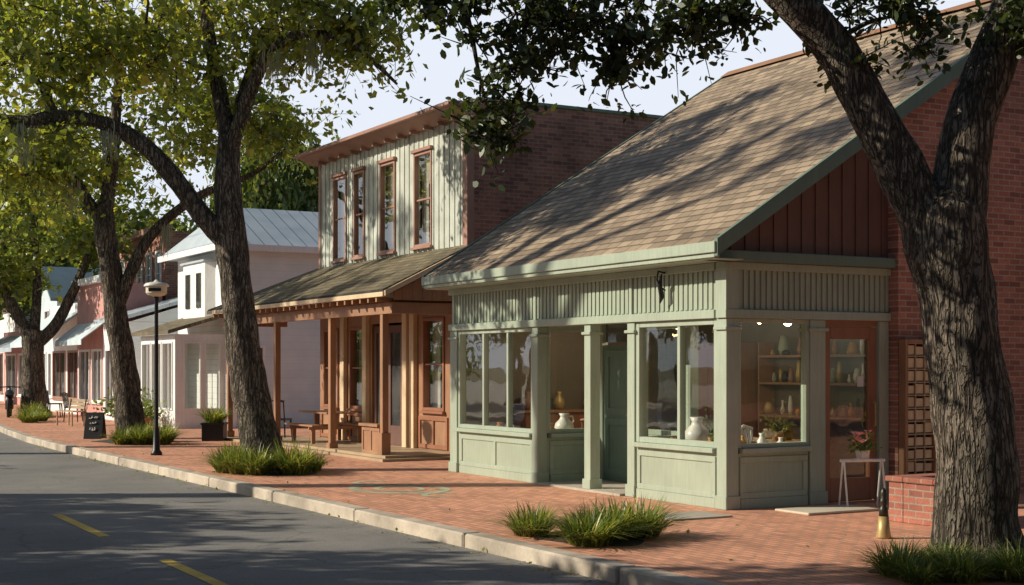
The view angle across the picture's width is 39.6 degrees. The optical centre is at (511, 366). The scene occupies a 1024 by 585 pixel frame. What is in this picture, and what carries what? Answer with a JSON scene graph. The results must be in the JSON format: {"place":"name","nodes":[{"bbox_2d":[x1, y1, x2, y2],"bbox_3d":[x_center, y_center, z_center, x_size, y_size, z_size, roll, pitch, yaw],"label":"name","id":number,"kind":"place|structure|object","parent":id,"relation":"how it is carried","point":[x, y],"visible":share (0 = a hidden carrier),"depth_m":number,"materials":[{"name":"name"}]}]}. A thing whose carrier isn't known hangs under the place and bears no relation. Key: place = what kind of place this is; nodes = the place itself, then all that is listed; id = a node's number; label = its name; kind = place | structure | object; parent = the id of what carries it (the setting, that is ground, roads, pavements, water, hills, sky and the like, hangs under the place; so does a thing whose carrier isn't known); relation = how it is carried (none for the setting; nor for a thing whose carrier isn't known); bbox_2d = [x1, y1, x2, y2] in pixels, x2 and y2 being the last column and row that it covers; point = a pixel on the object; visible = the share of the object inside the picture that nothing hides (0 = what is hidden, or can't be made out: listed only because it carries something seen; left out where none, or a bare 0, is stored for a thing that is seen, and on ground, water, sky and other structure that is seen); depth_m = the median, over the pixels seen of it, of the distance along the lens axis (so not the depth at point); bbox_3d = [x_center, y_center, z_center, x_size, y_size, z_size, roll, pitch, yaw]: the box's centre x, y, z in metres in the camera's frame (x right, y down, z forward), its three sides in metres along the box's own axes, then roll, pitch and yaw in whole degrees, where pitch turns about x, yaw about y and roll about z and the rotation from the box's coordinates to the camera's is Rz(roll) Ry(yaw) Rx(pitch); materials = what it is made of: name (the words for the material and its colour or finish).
{"place":"outdoors","nodes":[
{"label":"outdoors","id":0,"kind":"place"},
{"bbox_2d":[6,408,49,422],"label":"ornamental grass","id":1,"kind":"object","parent":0,"point":[27,417],"depth_m":43.22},
{"bbox_2d":[11,400,56,414],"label":"ornamental grass","id":2,"kind":"object","parent":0,"point":[31,407],"depth_m":47.55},
{"bbox_2d":[22,408,61,420],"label":"ornamental grass","id":3,"kind":"object","parent":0,"point":[46,418],"depth_m":44.44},
{"bbox_2d":[0,0,439,470],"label":"tree","id":4,"kind":"object","parent":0,"point":[223,228],"visible":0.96,"depth_m":23.10,"materials":[{"name":"green plant"}]},
{"bbox_2d":[131,208,319,428],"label":"white house","id":5,"kind":"structure","parent":0,"point":[192,359],"depth_m":40.31,"materials":[{"name":"paint"}]},
{"bbox_2d":[180,259,216,321],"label":"bay window","id":6,"kind":"structure","parent":5,"relation":"in","point":[199,276],"depth_m":40.87,"materials":[{"name":"white paint"}]},
{"bbox_2d":[260,345,264,365],"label":"window","id":7,"kind":"structure","parent":5,"relation":"in","point":[262,347],"depth_m":39.71,"materials":[{"name":"grey glass"}]},
{"bbox_2d":[0,432,620,584],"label":"road","id":8,"kind":"structure","parent":0,"point":[143,521],"depth_m":14.90,"materials":[{"name":"asphalt"}]},
{"bbox_2d":[53,514,227,584],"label":"road marking","id":9,"kind":"object","parent":8,"relation":"on","point":[193,572],"visible":1,"depth_m":13.14,"materials":[{"name":"yellow paint"}]},
{"bbox_2d":[29,438,990,584],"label":"fallen leaves","id":10,"kind":"object","parent":8,"relation":"on","point":[396,529],"visible":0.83,"depth_m":16.66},
{"bbox_2d":[0,0,974,231],"label":"sky","id":11,"kind":"structure","parent":0,"point":[441,74],"materials":[{"name":"white"}]},
{"bbox_2d":[0,401,1023,584],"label":"pavement","id":12,"kind":"structure","parent":0,"point":[755,545],"depth_m":16.26,"materials":[{"name":"brick"}]},
{"bbox_2d":[0,386,20,417],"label":"motorcycle","id":13,"kind":"object","parent":12,"relation":"on","point":[9,400],"visible":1,"depth_m":48.26,"materials":[{"name":"metal"}]},
{"bbox_2d":[0,331,21,404],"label":"shop","id":14,"kind":"structure","parent":12,"relation":"on","point":[12,366],"depth_m":64.38,"materials":[{"name":"paint"}]},
{"bbox_2d":[4,354,15,396],"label":"window","id":15,"kind":"structure","parent":14,"relation":"in","point":[10,359],"depth_m":65.71,"materials":[{"name":"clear glass"}]},
{"bbox_2d":[16,353,21,396],"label":"window","id":16,"kind":"structure","parent":14,"relation":"in","point":[19,354],"depth_m":63.70,"materials":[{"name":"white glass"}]},
{"bbox_2d":[0,309,29,400],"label":"white shop","id":17,"kind":"structure","parent":12,"relation":"on","point":[7,324],"depth_m":70.27,"materials":[{"name":"paint"}]},
{"bbox_2d":[0,353,2,393],"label":"window","id":18,"kind":"structure","parent":17,"relation":"in","point":[1,354],"depth_m":71.02,"materials":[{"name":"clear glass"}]},
{"bbox_2d":[10,303,76,413],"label":"blue awning shop","id":19,"kind":"structure","parent":12,"relation":"on","point":[63,368],"depth_m":53.13,"materials":[{"name":"white paint"}]},
{"bbox_2d":[51,351,65,400],"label":"window","id":20,"kind":"structure","parent":19,"relation":"in","point":[58,357],"depth_m":53.93,"materials":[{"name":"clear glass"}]},
{"bbox_2d":[67,350,76,400],"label":"window","id":21,"kind":"structure","parent":19,"relation":"in","point":[71,354],"depth_m":51.93,"materials":[{"name":"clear glass"}]},
{"bbox_2d":[45,390,62,416],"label":"chair","id":22,"kind":"object","parent":12,"relation":"on","point":[48,400],"visible":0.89,"depth_m":48.08,"materials":[{"name":"wood"}]},
{"bbox_2d":[0,198,117,321],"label":"tree","id":23,"kind":"object","parent":12,"relation":"on","point":[25,303],"visible":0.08,"depth_m":63.27,"materials":[{"name":"plant"}]},
{"bbox_2d":[30,266,99,409],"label":"pale blue shop","id":24,"kind":"structure","parent":12,"relation":"on","point":[64,276],"depth_m":56.70,"materials":[{"name":"paint"}]},
{"bbox_2d":[48,352,50,398],"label":"window","id":25,"kind":"structure","parent":24,"relation":"in","point":[49,353],"depth_m":56.69,"materials":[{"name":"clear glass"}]},
{"bbox_2d":[61,392,82,421],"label":"chair","id":26,"kind":"object","parent":12,"relation":"on","point":[65,398],"visible":0.71,"depth_m":43.95,"materials":[{"name":"black metal"}]},
{"bbox_2d":[55,399,88,425],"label":"bench","id":27,"kind":"object","parent":12,"relation":"on","point":[75,402],"visible":1,"depth_m":41.37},
{"bbox_2d":[0,106,175,414],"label":"tree","id":28,"kind":"object","parent":12,"relation":"on","point":[35,339],"visible":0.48,"depth_m":49.07,"materials":[{"name":"green plant"}]},
{"bbox_2d":[83,412,105,438],"bbox_3d":[-9.881,1.390,33.712,0.420,0.620,0.480,0,0,-1],"label":"chalkboard sign","id":29,"kind":"object","parent":12,"relation":"on","point":[95,424],"visible":1,"depth_m":33.59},
{"bbox_2d":[3,191,193,301],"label":"tree","id":30,"kind":"object","parent":12,"relation":"on","point":[182,227],"visible":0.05,"depth_m":80.11,"materials":[{"name":"plant"}]},
{"bbox_2d":[54,275,161,415],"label":"pink shop","id":31,"kind":"structure","parent":12,"relation":"on","point":[85,334],"depth_m":48.15,"materials":[{"name":"concrete"}]},
{"bbox_2d":[78,349,89,403],"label":"window","id":32,"kind":"structure","parent":31,"relation":"in","point":[83,355],"depth_m":49.42,"materials":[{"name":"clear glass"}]},
{"bbox_2d":[89,349,101,404],"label":"window","id":33,"kind":"structure","parent":31,"relation":"in","point":[96,354],"depth_m":47.90,"materials":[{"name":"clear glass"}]},
{"bbox_2d":[84,383,159,416],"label":"potted plant","id":34,"kind":"object","parent":12,"relation":"on","point":[112,404],"visible":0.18,"depth_m":40.71,"materials":[{"name":"green plant"}]},
{"bbox_2d":[91,439,161,444],"bbox_3d":[-8.547,1.707,32.284,1.764,0.026,3.136,0,0,-30],"label":"planting bed","id":35,"kind":"object","parent":12,"relation":"on","point":[107,441],"visible":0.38,"depth_m":32.27,"materials":[{"name":"soil"}]},
{"bbox_2d":[94,426,138,444],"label":"ornamental grass","id":36,"kind":"object","parent":35,"relation":"on","point":[116,438],"depth_m":30.99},
{"bbox_2d":[122,423,162,444],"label":"ornamental grass","id":37,"kind":"object","parent":35,"relation":"on","point":[141,438],"depth_m":30.95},
{"bbox_2d":[128,419,189,443],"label":"ornamental grass","id":38,"kind":"object","parent":35,"relation":"on","point":[167,435],"depth_m":31.09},
{"bbox_2d":[0,0,373,433],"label":"tree","id":39,"kind":"object","parent":35,"relation":"on","point":[116,283],"visible":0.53,"depth_m":33.50,"materials":[{"name":"green plant"}]},
{"bbox_2d":[102,395,167,426],"bbox_3d":[-10.419,1.064,39.782,1.948,1.271,1.958,0,0,-30],"label":"potted plant","id":40,"kind":"object","parent":12,"relation":"on","point":[149,417],"visible":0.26,"depth_m":39.50,"materials":[{"name":"green plant"}]},
{"bbox_2d":[93,297,177,419],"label":"grey shop","id":41,"kind":"structure","parent":12,"relation":"on","point":[166,316],"depth_m":44.52,"materials":[{"name":"paint"}]},
{"bbox_2d":[105,348,113,415],"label":"window","id":42,"kind":"structure","parent":41,"relation":"in","point":[108,378],"depth_m":46.06,"materials":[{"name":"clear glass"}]},
{"bbox_2d":[119,224,192,311],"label":"brick shop","id":43,"kind":"structure","parent":12,"relation":"on","point":[151,269],"depth_m":48.85,"materials":[{"name":"brick"}]},
{"bbox_2d":[137,261,142,282],"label":"window","id":44,"kind":"structure","parent":43,"relation":"in","point":[140,272],"depth_m":50.80,"materials":[{"name":"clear glass"}]},
{"bbox_2d":[146,252,151,282],"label":"window","id":45,"kind":"structure","parent":43,"relation":"in","point":[148,255],"depth_m":49.77,"materials":[{"name":"clear glass"}]},
{"bbox_2d":[155,249,161,281],"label":"window","id":46,"kind":"structure","parent":43,"relation":"in","point":[158,266],"depth_m":48.93,"materials":[{"name":"grey glass"}]},
{"bbox_2d":[144,280,168,454],"bbox_3d":[-6.847,0.010,27.386,0.480,3.380,0.480,0,0,-30],"label":"street lamp","id":47,"kind":"object","parent":12,"relation":"on","point":[156,289],"visible":1,"depth_m":27.35,"materials":[{"name":"black metal"}]},
{"bbox_2d":[195,404,235,440],"bbox_3d":[-6.877,1.269,32.735,1.610,0.861,1.300,0,0,-1],"label":"potted plant","id":48,"kind":"object","parent":12,"relation":"on","point":[213,426],"visible":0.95,"depth_m":32.54,"materials":[{"name":"green plant"}]},
{"bbox_2d":[212,471,316,475],"bbox_3d":[-3.878,1.707,23.105,1.820,0.026,1.759,0,0,20],"label":"planting bed","id":49,"kind":"object","parent":12,"relation":"on","point":[273,473],"visible":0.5,"depth_m":22.38,"materials":[{"name":"soil"}]},
{"bbox_2d":[190,441,255,472],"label":"ornamental grass","id":50,"kind":"object","parent":49,"relation":"on","point":[220,469],"depth_m":22.71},
{"bbox_2d":[203,439,254,461],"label":"ornamental grass","id":51,"kind":"object","parent":49,"relation":"on","point":[229,447],"depth_m":23.49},
{"bbox_2d":[194,441,270,473],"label":"ornamental grass","id":52,"kind":"object","parent":49,"relation":"on","point":[233,470],"depth_m":22.45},
{"bbox_2d":[212,444,295,474],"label":"ornamental grass","id":53,"kind":"object","parent":49,"relation":"on","point":[255,468],"depth_m":22.25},
{"bbox_2d":[242,438,331,474],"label":"ornamental grass","id":54,"kind":"object","parent":49,"relation":"on","point":[302,461],"depth_m":22.34,"materials":[{"name":"plant"}]},
{"bbox_2d":[305,446,351,471],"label":"ornamental grass","id":55,"kind":"object","parent":49,"relation":"on","point":[317,467],"depth_m":23.00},
{"bbox_2d":[188,106,343,231],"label":"tree","id":56,"kind":"object","parent":12,"relation":"on","point":[290,189],"visible":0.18,"depth_m":46.06,"materials":[{"name":"plant"}]},
{"bbox_2d":[348,481,454,496],"bbox_3d":[-1.570,1.696,19.802,1.350,0.001,2.888,0,0,-30],"label":"pavement emblem","id":57,"kind":"object","parent":12,"relation":"on","point":[442,489],"visible":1,"depth_m":19.66,"materials":[{"name":"green paint"}]},
{"bbox_2d":[207,96,661,461],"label":"two storey shop","id":58,"kind":"structure","parent":12,"relation":"on","point":[404,205],"depth_m":27.99,"materials":[{"name":"brown wood"}]},
{"bbox_2d":[271,399,291,437],"bbox_3d":[-5.337,1.188,32.575,0.469,0.928,0.550,0,0,13],"label":"chair","id":59,"kind":"object","parent":58,"relation":"on","point":[284,418],"visible":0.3,"depth_m":32.36,"materials":[{"name":"black metal"}]},
{"bbox_2d":[285,410,361,443],"bbox_3d":[-3.953,1.272,30.291,1.280,0.655,1.600,0,0,-30],"label":"picnic table","id":60,"kind":"object","parent":58,"relation":"on","point":[316,425],"visible":0.85,"depth_m":30.05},
{"bbox_2d":[320,328,338,409],"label":"window","id":61,"kind":"structure","parent":58,"relation":"in","point":[325,331],"depth_m":32.20,"materials":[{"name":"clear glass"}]},
{"bbox_2d":[330,175,346,263],"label":"window","id":62,"kind":"structure","parent":58,"relation":"in","point":[344,259],"depth_m":31.69,"materials":[{"name":"brown wood"}]},
{"bbox_2d":[346,327,361,411],"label":"window","id":63,"kind":"structure","parent":58,"relation":"in","point":[352,407],"depth_m":30.90,"materials":[{"name":"brown wood"}]},
{"bbox_2d":[350,169,365,260],"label":"window","id":64,"kind":"structure","parent":58,"relation":"in","point":[355,174],"depth_m":30.68,"materials":[{"name":"brown wood"}]},
{"bbox_2d":[374,326,379,423],"bbox_3d":[-2.694,0.385,29.631,0.080,2.470,0.690,0,0,-30],"label":"door","id":65,"kind":"structure","parent":58,"relation":"in","point":[376,328],"depth_m":29.81,"materials":[{"name":"wood"}]},
{"bbox_2d":[376,160,395,255],"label":"window","id":66,"kind":"structure","parent":58,"relation":"in","point":[382,252],"depth_m":29.48,"materials":[{"name":"brown wood"}]},
{"bbox_2d":[388,325,401,445],"bbox_3d":[-2.344,0.385,29.013,0.080,2.470,0.690,0,0,-30],"label":"door","id":67,"kind":"structure","parent":58,"relation":"in","point":[394,331],"depth_m":29.06,"materials":[{"name":"glass"}]},
{"bbox_2d":[410,149,432,250],"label":"window","id":68,"kind":"structure","parent":58,"relation":"in","point":[416,246],"depth_m":28.07,"materials":[{"name":"brown wood"}]},
{"bbox_2d":[419,317,445,413],"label":"window","id":69,"kind":"structure","parent":58,"relation":"in","point":[425,321],"depth_m":27.74,"materials":[{"name":"brown wood"}]},
{"bbox_2d":[533,531,643,545],"bbox_3d":[0.821,1.707,14.100,1.110,0.026,1.069,0,0,21],"label":"planting bed","id":70,"kind":"object","parent":12,"relation":"on","point":[624,542],"visible":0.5,"depth_m":13.87,"materials":[{"name":"soil"}]},
{"bbox_2d":[515,498,670,546],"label":"ornamental grass","id":71,"kind":"object","parent":70,"relation":"on","point":[587,533],"depth_m":13.46,"materials":[{"name":"plant"}]},
{"bbox_2d":[528,496,691,540],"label":"ornamental grass","id":72,"kind":"object","parent":70,"relation":"on","point":[623,536],"depth_m":13.89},
{"bbox_2d":[564,491,725,538],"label":"ornamental grass","id":73,"kind":"object","parent":70,"relation":"on","point":[653,514],"depth_m":14.08,"materials":[{"name":"plant"}]},
{"bbox_2d":[643,511,732,520],"bbox_3d":[1.980,1.690,16.124,0.850,0.020,0.600,0,0,-30],"label":"door mat","id":74,"kind":"object","parent":12,"relation":"in","point":[703,515],"depth_m":16.07,"materials":[{"name":"stone"}]},
{"bbox_2d":[421,0,1023,509],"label":"corner shop","id":75,"kind":"structure","parent":12,"relation":"on","point":[623,280],"depth_m":18.92,"materials":[{"name":"green paint"}]},
{"bbox_2d":[458,327,531,432],"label":"window","id":76,"kind":"structure","parent":75,"relation":"in","point":[509,332],"depth_m":22.20,"materials":[{"name":"green wood"}]},
{"bbox_2d":[513,409,583,428],"bbox_3d":[0.919,1.195,23.724,1.900,0.970,0.450,0,0,-30],"label":"sideboard","id":77,"kind":"object","parent":75,"relation":"on","point":[522,418],"visible":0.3,"depth_m":23.39,"materials":[{"name":"red wood"}]},
{"bbox_2d":[522,392,530,409],"bbox_3d":[0.259,0.560,23.367,0.200,0.300,0.200,0,0,-30],"label":"vase","id":78,"kind":"object","parent":77,"relation":"on","point":[526,402],"visible":0.85,"depth_m":23.30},
{"bbox_2d":[553,391,564,409],"bbox_3d":[0.781,0.560,23.663,0.200,0.300,0.200,0,0,-30],"label":"vase","id":79,"kind":"object","parent":77,"relation":"on","point":[558,402],"visible":1,"depth_m":23.60,"materials":[{"name":"gold metal"}]},
{"bbox_2d":[554,413,573,428],"bbox_3d":[0.787,0.870,21.483,0.297,0.340,0.297,0,0,8],"label":"vase","id":80,"kind":"object","parent":75,"relation":"on","point":[563,422],"visible":0.78,"depth_m":21.40,"materials":[{"name":"white ceramic"}]},
{"bbox_2d":[547,327,583,432],"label":"window","id":81,"kind":"structure","parent":75,"relation":"in","point":[549,329],"depth_m":20.82,"materials":[{"name":"green wood"}]},
{"bbox_2d":[537,480,626,495],"bbox_3d":[1.346,1.695,19.880,1.050,0.050,2.140,0,0,-30],"label":"entry step","id":82,"kind":"object","parent":75,"relation":"on","point":[613,488],"visible":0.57,"depth_m":19.85,"materials":[{"name":"concrete"}]},
{"bbox_2d":[604,345,626,481],"bbox_3d":[1.560,0.675,20.719,0.070,1.990,0.770,0,0,-30],"label":"door","id":83,"kind":"structure","parent":75,"relation":"in","point":[615,356],"depth_m":20.79,"materials":[{"name":"green paint"}]},
{"bbox_2d":[606,323,626,342],"bbox_3d":[1.590,-0.570,20.736,0.020,0.420,0.770,0,0,-30],"label":"transom window","id":84,"kind":"structure","parent":75,"relation":"in","point":[614,332],"depth_m":20.82,"materials":[{"name":"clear glass"}]},
{"bbox_2d":[648,327,685,435],"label":"window","id":85,"kind":"structure","parent":75,"relation":"in","point":[651,432],"depth_m":19.62,"materials":[{"name":"green wood"}]},
{"bbox_2d":[645,326,693,438],"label":"window","id":86,"kind":"structure","parent":75,"relation":"in","point":[689,329],"depth_m":19.01,"materials":[{"name":"green wood"}]},
{"bbox_2d":[636,319,716,447],"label":"window","id":87,"kind":"structure","parent":75,"relation":"in","point":[640,326],"depth_m":17.76,"materials":[{"name":"green wood"}]},
{"bbox_2d":[685,417,709,440],"bbox_3d":[2.359,0.840,18.143,0.340,0.400,0.340,0,0,-30],"label":"vase","id":88,"kind":"object","parent":75,"relation":"on","point":[696,429],"visible":0.75,"depth_m":18.04,"materials":[{"name":"white ceramic"}]},
{"bbox_2d":[693,405,713,435],"bbox_3d":[2.624,0.774,18.909,0.361,0.531,0.394,0,0,37],"label":"potted plant","id":89,"kind":"object","parent":75,"relation":"on","point":[711,425],"visible":0.43,"depth_m":18.86,"materials":[{"name":"green plant"}]},
{"bbox_2d":[698,342,757,436],"bbox_3d":[3.519,0.640,24.066,0.520,2.080,1.600,0,0,-30],"label":"tall cupboard","id":90,"kind":"object","parent":75,"relation":"on","point":[749,384],"visible":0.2,"depth_m":23.43,"materials":[{"name":"red wood"}]},
{"bbox_2d":[741,424,753,442],"bbox_3d":[3.253,1.218,18.554,0.550,0.928,0.469,0,0,32],"label":"chair","id":91,"kind":"object","parent":75,"relation":"on","point":[748,433],"visible":0.2,"depth_m":18.73,"materials":[{"name":"white paint"}]},
{"bbox_2d":[757,433,766,442],"bbox_3d":[3.094,0.930,17.617,0.140,0.220,0.140,0,0,-30],"label":"vase","id":92,"kind":"object","parent":75,"relation":"on","point":[761,439],"visible":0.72,"depth_m":17.58,"materials":[{"name":"white ceramic"}]},
{"bbox_2d":[738,318,808,447],"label":"window","id":93,"kind":"structure","parent":75,"relation":"in","point":[804,323],"depth_m":17.50,"materials":[{"name":"green wood"}]},
{"bbox_2d":[747,437,800,442],"bbox_3d":[3.502,1.340,19.573,0.800,0.680,1.600,0,0,-41],"label":"display table","id":94,"kind":"object","parent":75,"relation":"on","point":[772,440],"visible":0.02,"depth_m":19.31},
{"bbox_2d":[763,429,772,438],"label":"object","id":95,"kind":"object","parent":94,"relation":"on","point":[768,435],"visible":0.6,"depth_m":19.65,"materials":[{"name":"white ceramic"}]},
{"bbox_2d":[758,399,798,439],"bbox_3d":[3.615,0.710,19.334,0.495,0.581,0.544,0,0,-19],"label":"potted plant","id":96,"kind":"object","parent":94,"relation":"on","point":[783,423],"visible":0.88,"depth_m":19.33,"materials":[{"name":"green plant"}]},
{"bbox_2d":[782,424,793,439],"bbox_3d":[3.775,0.890,19.498,0.180,0.220,0.180,0,0,-30],"label":"vase","id":97,"kind":"object","parent":94,"relation":"on","point":[789,436],"visible":0.6,"depth_m":19.43,"materials":[{"name":"brown ceramic"}]},
{"bbox_2d":[758,342,800,436],"bbox_3d":[4.847,0.650,21.905,0.340,2.100,2.930,0,0,-30],"label":"wall shelf","id":98,"kind":"object","parent":75,"relation":"on","point":[766,383],"depth_m":23.11,"materials":[{"name":"wood"}]},
{"bbox_2d":[764,402,774,413],"bbox_3d":[4.159,0.664,22.986,0.182,0.202,0.182,0,0,-30],"label":"jar","id":99,"kind":"object","parent":98,"relation":"on","point":[769,407],"visible":1,"depth_m":22.93,"materials":[{"name":"ceramic"}]},
{"bbox_2d":[778,336,788,354],"bbox_3d":[4.352,-0.343,22.795,0.182,0.316,0.182,0,0,-30],"label":"jar","id":100,"kind":"object","parent":98,"relation":"on","point":[783,343],"visible":0.88,"depth_m":22.74,"materials":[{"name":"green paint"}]},
{"bbox_2d":[788,396,792,414],"bbox_3d":[4.437,0.612,22.661,0.080,0.306,0.080,0,0,-30],"label":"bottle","id":101,"kind":"object","parent":98,"relation":"on","point":[790,405],"visible":0.98,"depth_m":22.64,"materials":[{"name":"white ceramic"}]},
{"bbox_2d":[788,368,793,381],"bbox_3d":[4.421,0.133,22.540,0.108,0.224,0.107,0,0,-30],"label":"jar","id":102,"kind":"object","parent":98,"relation":"on","point":[790,377],"visible":1,"depth_m":22.51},
{"bbox_2d":[795,360,800,381],"bbox_3d":[4.518,0.072,22.387,0.116,0.347,0.116,0,0,-30],"label":"jar","id":103,"kind":"object","parent":98,"relation":"on","point":[798,373],"visible":0.83,"depth_m":22.35,"materials":[{"name":"ceramic"}]},
{"bbox_2d":[825,327,876,501],"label":"door","id":104,"kind":"structure","parent":75,"relation":"in","point":[850,352],"depth_m":17.93,"materials":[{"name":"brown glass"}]},
{"bbox_2d":[899,339,935,474],"bbox_3d":[5.173,0.525,18.107,0.560,1.750,0.122,0,0,-30],"label":"grid panel","id":105,"kind":"object","parent":75,"relation":"attached to","point":[917,452],"visible":0.73,"depth_m":18.05,"materials":[{"name":"brown paint"}]},
{"bbox_2d":[775,504,878,515],"bbox_3d":[3.716,1.685,16.763,1.100,0.030,0.600,0,0,-30],"label":"door mat","id":106,"kind":"object","parent":12,"relation":"on","point":[825,509],"depth_m":16.65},
{"bbox_2d":[838,458,885,506],"bbox_3d":[4.232,1.406,17.171,0.580,0.592,0.264,0,0,-12],"label":"display stand","id":107,"kind":"object","parent":12,"relation":"on","point":[881,460],"visible":0.81,"depth_m":17.16,"materials":[{"name":"white paint"}]},
{"bbox_2d":[846,418,882,458],"bbox_3d":[4.247,0.862,17.160,0.446,0.495,0.401,0,0,-30],"label":"potted plant","id":108,"kind":"object","parent":107,"relation":"on","point":[863,452],"visible":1,"depth_m":17.12,"materials":[{"name":"green plant"}]},
{"bbox_2d":[876,488,890,538],"bbox_3d":[3.685,1.450,14.101,0.150,0.500,0.150,0,0,-30],"label":"brass post","id":109,"kind":"object","parent":12,"relation":"on","point":[883,529],"visible":1,"depth_m":14.06,"materials":[{"name":"metal"}]},
{"bbox_2d":[885,473,935,525],"bbox_3d":[4.793,1.450,15.523,1.010,0.500,0.980,0,0,-30],"label":"brick planter","id":110,"kind":"object","parent":12,"relation":"on","point":[910,498],"visible":0.3,"depth_m":15.41,"materials":[{"name":"brick"}]},
{"bbox_2d":[867,569,1003,580],"bbox_3d":[3.976,1.707,12.052,1.477,0.026,1.737,0,0,33],"label":"planting bed","id":111,"kind":"object","parent":12,"relation":"on","point":[988,577],"visible":0.14,"depth_m":11.49,"materials":[{"name":"soil"}]},
{"bbox_2d":[369,0,1023,568],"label":"tree","id":112,"kind":"object","parent":111,"relation":"on","point":[941,212],"visible":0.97,"depth_m":12.21,"materials":[{"name":"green plant"}]},
{"bbox_2d":[831,531,980,577],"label":"ornamental grass","id":113,"kind":"object","parent":111,"relation":"on","point":[897,553],"depth_m":11.51,"materials":[{"name":"plant"}]},
{"bbox_2d":[893,534,995,564],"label":"ornamental grass","id":114,"kind":"object","parent":111,"relation":"on","point":[948,548],"depth_m":11.81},
{"bbox_2d":[888,543,1022,583],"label":"ornamental grass","id":115,"kind":"object","parent":111,"relation":"on","point":[974,574],"depth_m":11.14,"materials":[{"name":"plant"}]},
{"bbox_2d":[948,533,1023,582],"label":"ornamental grass","id":116,"kind":"object","parent":111,"relation":"on","point":[1017,575],"depth_m":11.19,"materials":[{"name":"plant"}]},
{"bbox_2d":[464,501,575,536],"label":"ornamental grass","id":117,"kind":"object","parent":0,"point":[525,522],"depth_m":14.23,"materials":[{"name":"plant"}]},
{"bbox_2d":[862,549,967,584],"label":"ornamental grass","id":118,"kind":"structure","parent":0,"point":[922,576],"depth_m":11.11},
{"label":"ground","id":119,"kind":"structure","parent":0,"visible":0},
{"bbox_2d":[0,423,726,584],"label":"kerb","id":120,"kind":"structure","parent":119,"relation":"on","point":[612,571],"depth_m":15.38,"materials":[{"name":"concrete"}]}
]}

